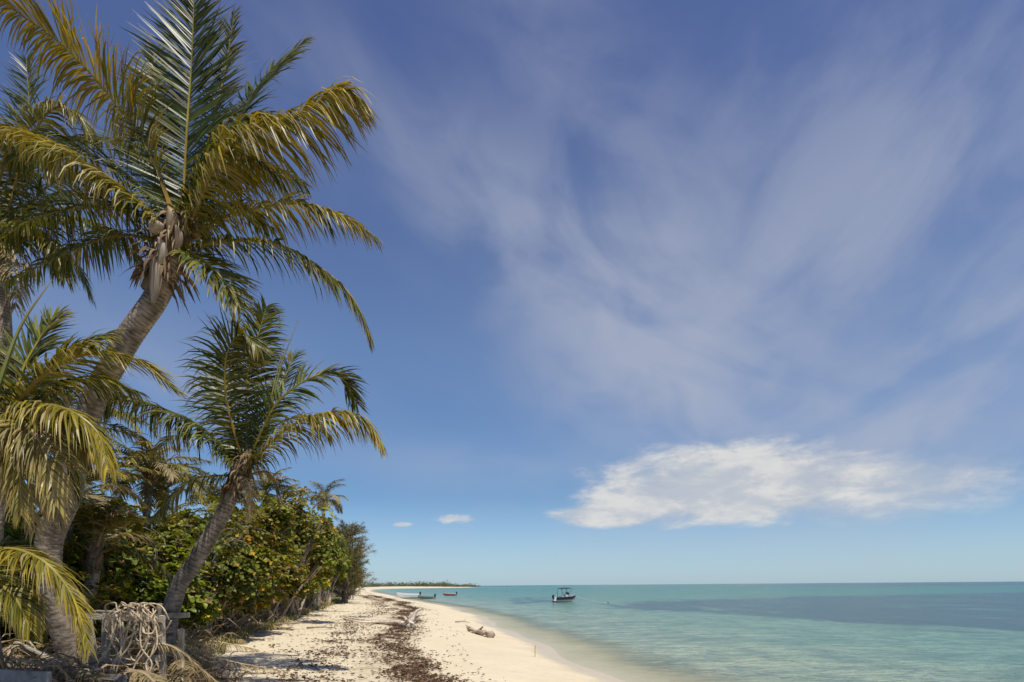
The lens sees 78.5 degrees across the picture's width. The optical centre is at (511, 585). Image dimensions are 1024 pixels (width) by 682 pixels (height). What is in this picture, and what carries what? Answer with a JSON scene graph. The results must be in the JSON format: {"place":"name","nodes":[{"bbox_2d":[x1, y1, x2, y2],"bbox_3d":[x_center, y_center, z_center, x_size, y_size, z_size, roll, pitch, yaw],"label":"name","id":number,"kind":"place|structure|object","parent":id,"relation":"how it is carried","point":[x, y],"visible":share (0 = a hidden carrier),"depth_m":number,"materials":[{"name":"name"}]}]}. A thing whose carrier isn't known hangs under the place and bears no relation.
{"place":"outdoors","nodes":[
{"label":"outdoors","id":0,"kind":"place"},
{"bbox_2d":[28,586,696,681],"bbox_3d":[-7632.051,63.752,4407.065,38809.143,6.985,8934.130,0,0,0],"label":"ground","id":1,"kind":"structure","parent":0,"point":[506,653],"depth_m":18.33,"materials":[{"name":"beige sand"}]},
{"bbox_2d":[0,509,37,617],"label":"sea almond tree","id":2,"kind":"object","parent":1,"relation":"on","point":[10,538],"visible":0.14,"depth_m":11.57,"materials":[{"name":"green plant"}]},
{"bbox_2d":[5,503,41,528],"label":"sea almond tree","id":3,"kind":"object","parent":1,"relation":"on","point":[10,524],"visible":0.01,"depth_m":13.65,"materials":[{"name":"green plant"}]},
{"bbox_2d":[0,536,100,663],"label":"palm tree","id":4,"kind":"object","parent":1,"relation":"on","point":[21,603],"visible":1,"depth_m":5.36,"materials":[{"name":"green plant"}]},
{"bbox_2d":[0,665,126,681],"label":"old skiff","id":5,"kind":"object","parent":1,"relation":"on","point":[10,675],"visible":0.6,"depth_m":7.16,"materials":[{"name":"grey wood"}]},
{"bbox_2d":[0,562,140,669],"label":"sea almond tree","id":6,"kind":"object","parent":1,"relation":"on","point":[99,602],"visible":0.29,"depth_m":10.76,"materials":[{"name":"green plant"}]},
{"bbox_2d":[2,494,139,649],"bbox_3d":[-10.692,-0.251,13.175,4.393,4.034,4.571,0,0,44],"label":"sea almond tree","id":7,"kind":"object","parent":1,"relation":"on","point":[118,578],"visible":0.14,"depth_m":13.39,"materials":[{"name":"green plant"}]},
{"bbox_2d":[0,50,143,567],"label":"palm tree","id":8,"kind":"object","parent":1,"relation":"on","point":[10,195],"visible":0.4,"depth_m":10.35,"materials":[{"name":"green plant"}]},
{"bbox_2d":[10,477,152,645],"bbox_3d":[-11.699,-0.581,16.098,5.292,4.646,3.635,0,0,23],"label":"sea almond tree","id":9,"kind":"object","parent":1,"relation":"on","point":[131,528],"visible":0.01,"depth_m":16.35,"materials":[{"name":"green plant"}]},
{"bbox_2d":[7,462,162,645],"bbox_3d":[-9.627,-0.576,13.610,3.263,4.544,3.135,0,0,-41],"label":"palm tree","id":10,"kind":"object","parent":1,"relation":"on","point":[106,498],"visible":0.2,"depth_m":13.88,"materials":[{"name":"green plant"}]},
{"bbox_2d":[59,670,112,681],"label":"dry palm frond","id":11,"kind":"object","parent":1,"relation":"on","point":[87,674],"visible":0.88,"depth_m":8.03,"materials":[{"name":"brown plant"}]},
{"bbox_2d":[13,354,162,471],"bbox_3d":[-12.308,-2.096,17.476,5.427,7.542,4.775,0,0,0],"label":"palm tree","id":12,"kind":"object","parent":1,"relation":"on","point":[132,434],"visible":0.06,"depth_m":17.74,"materials":[{"name":"green plant"}]},
{"bbox_2d":[10,498,171,598],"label":"palm tree","id":13,"kind":"object","parent":1,"relation":"on","point":[98,531],"visible":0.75,"depth_m":12.73,"materials":[{"name":"green plant"}]},
{"bbox_2d":[0,280,193,668],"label":"palm tree","id":14,"kind":"object","parent":1,"relation":"on","point":[24,454],"visible":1,"depth_m":6.58,"materials":[{"name":"green plant"}]},
{"bbox_2d":[22,498,222,645],"bbox_3d":[-9.443,-0.111,15.212,4.255,3.785,4.427,0,0,3],"label":"sea almond tree","id":15,"kind":"object","parent":1,"relation":"on","point":[125,562],"visible":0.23,"depth_m":15.06,"materials":[{"name":"green plant"}]},
{"bbox_2d":[76,637,175,666],"bbox_3d":[-5.884,1.219,9.926,0.605,0.888,1.757,0,0,24],"label":"dry palm frond","id":16,"kind":"object","parent":1,"relation":"on","point":[98,639],"visible":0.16,"depth_m":9.80,"materials":[{"name":"brown plant"}]},
{"bbox_2d":[80,610,189,681],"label":"wooden crate frame","id":17,"kind":"object","parent":1,"relation":"on","point":[161,657],"visible":0.52,"depth_m":8.97,"materials":[{"name":"grey wood"}]},
{"bbox_2d":[96,602,171,681],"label":"rope tangle","id":18,"kind":"object","parent":17,"relation":"hanging from","point":[123,637],"visible":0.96,"depth_m":8.80,"materials":[{"name":"beige fabric"}]},
{"bbox_2d":[116,514,167,633],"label":"sea almond tree","id":19,"kind":"object","parent":1,"relation":"on","point":[149,533],"visible":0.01,"depth_m":19.58,"materials":[{"name":"green plant"}]},
{"bbox_2d":[124,667,169,681],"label":"dry palm frond","id":20,"kind":"object","parent":1,"relation":"on","point":[146,674],"visible":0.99,"depth_m":8.49,"materials":[{"name":"beige plant"}]},
{"bbox_2d":[77,552,222,642],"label":"sea almond tree","id":21,"kind":"object","parent":1,"relation":"on","point":[149,585],"visible":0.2,"depth_m":15.53,"materials":[{"name":"green plant"}]},
{"bbox_2d":[100,438,215,532],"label":"palm tree","id":22,"kind":"object","parent":1,"relation":"on","point":[149,491],"visible":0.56,"depth_m":19.47,"materials":[{"name":"green plant"}]},
{"bbox_2d":[156,603,162,625],"bbox_3d":[-8.168,1.060,14.499,0.165,1.302,0.136,0,0,0],"label":"wooden post","id":23,"kind":"object","parent":1,"relation":"on","point":[159,609],"visible":0.16,"depth_m":14.45,"materials":[{"name":"grey wood"}]},
{"bbox_2d":[112,448,217,528],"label":"palm tree","id":24,"kind":"object","parent":1,"relation":"on","point":[163,480],"visible":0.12,"depth_m":25.64,"materials":[{"name":"green plant"}]},
{"bbox_2d":[75,497,270,638],"bbox_3d":[-9.615,-0.415,17.506,5.154,4.407,3.540,0,0,-3],"label":"sea almond tree","id":25,"kind":"object","parent":1,"relation":"on","point":[239,582],"visible":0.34,"depth_m":17.69,"materials":[{"name":"green plant"}]},
{"bbox_2d":[138,642,217,681],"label":"dry palm frond","id":26,"kind":"object","parent":1,"relation":"on","point":[183,655],"visible":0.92,"depth_m":9.07,"materials":[{"name":"brown plant"}]},
{"bbox_2d":[167,652,199,681],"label":"dry palm frond","id":27,"kind":"object","parent":1,"relation":"on","point":[179,666],"visible":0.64,"depth_m":9.32,"materials":[{"name":"beige plant"}]},
{"bbox_2d":[0,0,385,669],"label":"palm tree","id":28,"kind":"object","parent":1,"relation":"on","point":[176,224],"visible":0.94,"depth_m":8.56,"materials":[{"name":"green plant"}]},
{"bbox_2d":[151,500,237,530],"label":"sea almond tree","id":29,"kind":"object","parent":1,"relation":"on","point":[162,526],"visible":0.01,"depth_m":23.00,"materials":[{"name":"green plant"}]},
{"bbox_2d":[113,488,290,635],"bbox_3d":[-10.235,-0.808,20.035,5.625,5.250,3.864,0,0,5],"label":"sea almond tree","id":30,"kind":"object","parent":1,"relation":"on","point":[263,558],"visible":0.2,"depth_m":20.10,"materials":[{"name":"green plant"}]},
{"bbox_2d":[165,479,260,626],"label":"palm tree","id":31,"kind":"object","parent":1,"relation":"on","point":[194,496],"visible":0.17,"depth_m":22.83,"materials":[{"name":"green plant"}]},
{"bbox_2d":[0,600,429,681],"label":"leaf litter","id":32,"kind":"object","parent":1,"relation":"on","point":[37,662],"visible":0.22,"depth_m":10.06,"materials":[{"name":"brown plant"}]},
{"bbox_2d":[13,641,76,669],"bbox_3d":[-6.289,1.122,8.800,1.251,0.701,0.105,0,0,-6],"label":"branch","id":33,"kind":"object","parent":32,"relation":"on","point":[36,651],"visible":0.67,"depth_m":8.74,"materials":[{"name":"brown wood"}]},
{"bbox_2d":[83,667,101,675],"bbox_3d":[-5.890,1.274,8.300,1.255,0.416,0.102,0,0,23],"label":"loose plank","id":34,"kind":"object","parent":32,"relation":"on","point":[94,670],"visible":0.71,"depth_m":8.05,"materials":[{"name":"grey wood"}]},
{"bbox_2d":[185,640,259,651],"bbox_3d":[-7.276,1.564,15.723,1.843,0.496,0.628,0,0,0],"label":"dry palm frond","id":35,"kind":"object","parent":1,"relation":"on","point":[226,644],"visible":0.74,"depth_m":15.68,"materials":[{"name":"beige plant"}]},
{"bbox_2d":[216,618,237,636],"bbox_3d":[-9.182,0.945,19.501,0.168,1.480,3.151,0,0,-44],"label":"fallen log","id":36,"kind":"object","parent":1,"relation":"on","point":[220,622],"visible":0.27,"depth_m":18.97,"materials":[{"name":"brown wood"}]},
{"bbox_2d":[181,555,273,629],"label":"sea almond tree","id":37,"kind":"object","parent":1,"relation":"on","point":[259,607],"visible":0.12,"depth_m":20.94,"materials":[{"name":"green plant"}]},
{"bbox_2d":[175,656,279,674],"bbox_3d":[-5.306,1.549,11.778,1.851,0.493,0.581,0,0,-13],"label":"dry palm frond","id":38,"kind":"object","parent":1,"relation":"on","point":[242,664],"visible":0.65,"depth_m":11.80,"materials":[{"name":"beige plant"}]},
{"bbox_2d":[211,631,246,644],"bbox_3d":[-8.152,1.548,18.009,1.671,0.463,0.562,0,0,31],"label":"dry palm frond","id":39,"kind":"object","parent":1,"relation":"on","point":[239,640],"visible":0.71,"depth_m":17.84,"materials":[{"name":"beige plant"}]},
{"bbox_2d":[120,596,341,681],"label":"beach grass","id":40,"kind":"structure","parent":1,"relation":"on","point":[291,617],"depth_m":19.58,"materials":[{"name":"brown plant"}]},
{"bbox_2d":[101,293,387,664],"bbox_3d":[-5.078,-1.956,12.236,5.591,7.475,2.904,0,0,0],"label":"palm tree","id":41,"kind":"object","parent":1,"relation":"on","point":[240,450],"visible":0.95,"depth_m":11.88,"materials":[{"name":"green plant"}]},
{"bbox_2d":[179,496,309,609],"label":"sea almond tree","id":42,"kind":"object","parent":1,"relation":"on","point":[269,497],"visible":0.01,"depth_m":30.89,"materials":[{"name":"green plant"}]},
{"bbox_2d":[183,511,306,629],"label":"sea almond tree","id":43,"kind":"object","parent":1,"relation":"on","point":[294,574],"visible":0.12,"depth_m":22.54,"materials":[{"name":"green plant"}]},
{"bbox_2d":[225,543,280,620],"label":"sea almond tree","id":44,"kind":"object","parent":1,"relation":"on","point":[274,588],"depth_m":24.49,"materials":[{"name":"green plant"}]},
{"bbox_2d":[241,627,282,634],"bbox_3d":[-8.320,1.535,21.127,1.610,0.210,0.317,0,0,-13],"label":"fallen branch","id":45,"kind":"object","parent":1,"relation":"on","point":[263,632],"visible":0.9,"depth_m":21.12,"materials":[{"name":"brown wood"}]},
{"bbox_2d":[242,467,298,506],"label":"palm tree","id":46,"kind":"object","parent":1,"relation":"on","point":[265,485],"visible":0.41,"depth_m":33.79,"materials":[{"name":"green plant"}]},
{"bbox_2d":[250,622,290,630],"bbox_3d":[-8.905,1.548,22.875,1.778,0.466,0.604,0,0,0],"label":"dry palm frond","id":47,"kind":"object","parent":1,"relation":"on","point":[278,626],"visible":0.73,"depth_m":22.87,"materials":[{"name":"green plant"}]},
{"bbox_2d":[229,486,337,617],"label":"sea almond tree","id":48,"kind":"object","parent":1,"relation":"on","point":[300,513],"visible":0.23,"depth_m":31.97,"materials":[{"name":"green plant"}]},
{"bbox_2d":[251,483,316,508],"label":"palm tree","id":49,"kind":"object","parent":1,"relation":"on","point":[283,494],"visible":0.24,"depth_m":41.40,"materials":[{"name":"green plant"}]},
{"bbox_2d":[258,540,315,614],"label":"sea almond tree","id":50,"kind":"object","parent":1,"relation":"on","point":[306,587],"visible":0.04,"depth_m":29.92,"materials":[{"name":"green plant"}]},
{"bbox_2d":[228,490,350,622],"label":"sea almond tree","id":51,"kind":"object","parent":1,"relation":"on","point":[281,519],"visible":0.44,"depth_m":26.79,"materials":[{"name":"green plant"}]},
{"bbox_2d":[274,619,311,624],"bbox_3d":[-9.352,1.526,26.087,2.006,0.219,0.270,0,0,-35],"label":"fallen branch","id":52,"kind":"object","parent":1,"relation":"on","point":[292,623],"visible":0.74,"depth_m":26.24,"materials":[{"name":"brown wood"}]},
{"bbox_2d":[278,572,320,607],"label":"sea almond tree","id":53,"kind":"object","parent":1,"relation":"on","point":[315,579],"visible":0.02,"depth_m":37.38,"materials":[{"name":"green plant"}]},
{"bbox_2d":[298,613,326,616],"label":"fallen branch","id":54,"kind":"object","parent":1,"relation":"on","point":[313,616],"visible":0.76,"depth_m":32.21,"materials":[{"name":"brown wood"}]},
{"bbox_2d":[300,514,337,610],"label":"sea almond tree","id":55,"kind":"object","parent":1,"relation":"on","point":[309,602],"visible":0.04,"depth_m":40.22,"materials":[{"name":"green plant"}]},
{"bbox_2d":[307,623,334,628],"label":"fallen branch","id":56,"kind":"object","parent":1,"relation":"on","point":[319,627],"visible":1,"depth_m":24.15,"materials":[{"name":"brown wood"}]},
{"bbox_2d":[301,479,348,607],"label":"palm tree","id":57,"kind":"object","parent":1,"relation":"on","point":[321,496],"visible":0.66,"depth_m":43.60,"materials":[{"name":"green plant"}]},
{"bbox_2d":[310,609,347,612],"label":"fallen branch","id":58,"kind":"object","parent":1,"relation":"on","point":[329,611],"visible":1,"depth_m":38.09,"materials":[{"name":"brown wood"}]},
{"bbox_2d":[316,535,354,602],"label":"sea almond tree","id":59,"kind":"object","parent":1,"relation":"on","point":[342,570],"visible":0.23,"depth_m":54.59,"materials":[{"name":"green plant"}]},
{"bbox_2d":[322,554,367,602],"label":"casuarina tree","id":60,"kind":"object","parent":1,"relation":"on","point":[343,591],"visible":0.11,"depth_m":59.87,"materials":[{"name":"green plant"}]},
{"bbox_2d":[331,519,368,602],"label":"casuarina tree","id":61,"kind":"object","parent":1,"relation":"on","point":[352,533],"visible":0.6,"depth_m":57.74,"materials":[{"name":"green plant"}]},
{"bbox_2d":[330,522,374,589],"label":"casuarina tree","id":62,"kind":"object","parent":1,"relation":"on","point":[351,541],"visible":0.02,"depth_m":64.31,"materials":[{"name":"green plant"}]},
{"bbox_2d":[336,537,368,591],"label":"casuarina tree","id":63,"kind":"object","parent":1,"relation":"on","point":[361,567],"visible":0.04,"depth_m":89.46,"materials":[{"name":"green plant"}]},
{"bbox_2d":[223,595,490,681],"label":"seaweed","id":64,"kind":"object","parent":1,"relation":"on","point":[417,671],"visible":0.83,"depth_m":15.40,"materials":[{"name":"brown plant"}]},
{"bbox_2d":[338,521,376,598],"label":"casuarina tree","id":65,"kind":"object","parent":1,"relation":"on","point":[360,537],"visible":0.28,"depth_m":76.04,"materials":[{"name":"green plant"}]},
{"bbox_2d":[340,607,426,628],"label":"driftwood tree","id":66,"kind":"object","parent":1,"relation":"on","point":[410,620],"visible":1,"depth_m":26.78,"materials":[{"name":"brown wood"}]},
{"bbox_2d":[362,580,478,586],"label":"headland woods","id":67,"kind":"object","parent":1,"relation":"on","point":[437,584],"visible":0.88,"depth_m":714.31,"materials":[{"name":"green plant"}]},
{"bbox_2d":[465,624,494,637],"bbox_3d":[-1.303,1.813,24.845,0.381,0.433,3.297,0,0,-21],"label":"driftwood log","id":68,"kind":"object","parent":1,"relation":"on","point":[487,634],"visible":1,"depth_m":24.43,"materials":[{"name":"brown wood"}]},
{"bbox_2d":[0,0,1023,586],"label":"sky","id":69,"kind":"structure","parent":0,"point":[658,291],"materials":[{"name":"blue"}]},
{"bbox_2d":[376,581,1023,681],"bbox_3d":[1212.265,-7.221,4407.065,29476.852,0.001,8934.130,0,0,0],"label":"water","id":70,"kind":"structure","parent":0,"point":[884,632],"depth_m":34.13,"materials":[{"name":"teal liquid"}]},
{"bbox_2d":[397,592,420,597],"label":"boat","id":71,"kind":"object","parent":70,"relation":"on","point":[407,595],"visible":0.94,"depth_m":117.46,"materials":[{"name":"paint"}]},
{"bbox_2d":[418,594,435,598],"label":"boat","id":72,"kind":"object","parent":70,"relation":"on","point":[426,597],"visible":0.96,"depth_m":111.58,"materials":[{"name":"paint"}]},
{"bbox_2d":[443,592,456,595],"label":"boat","id":73,"kind":"object","parent":70,"relation":"on","point":[450,594],"visible":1,"depth_m":145.56,"materials":[{"name":"paint"}]},
{"bbox_2d":[552,587,575,601],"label":"motor boat","id":74,"kind":"object","parent":70,"relation":"on","point":[566,597],"visible":0.98,"depth_m":83.59,"materials":[{"name":"paint"}]}
]}

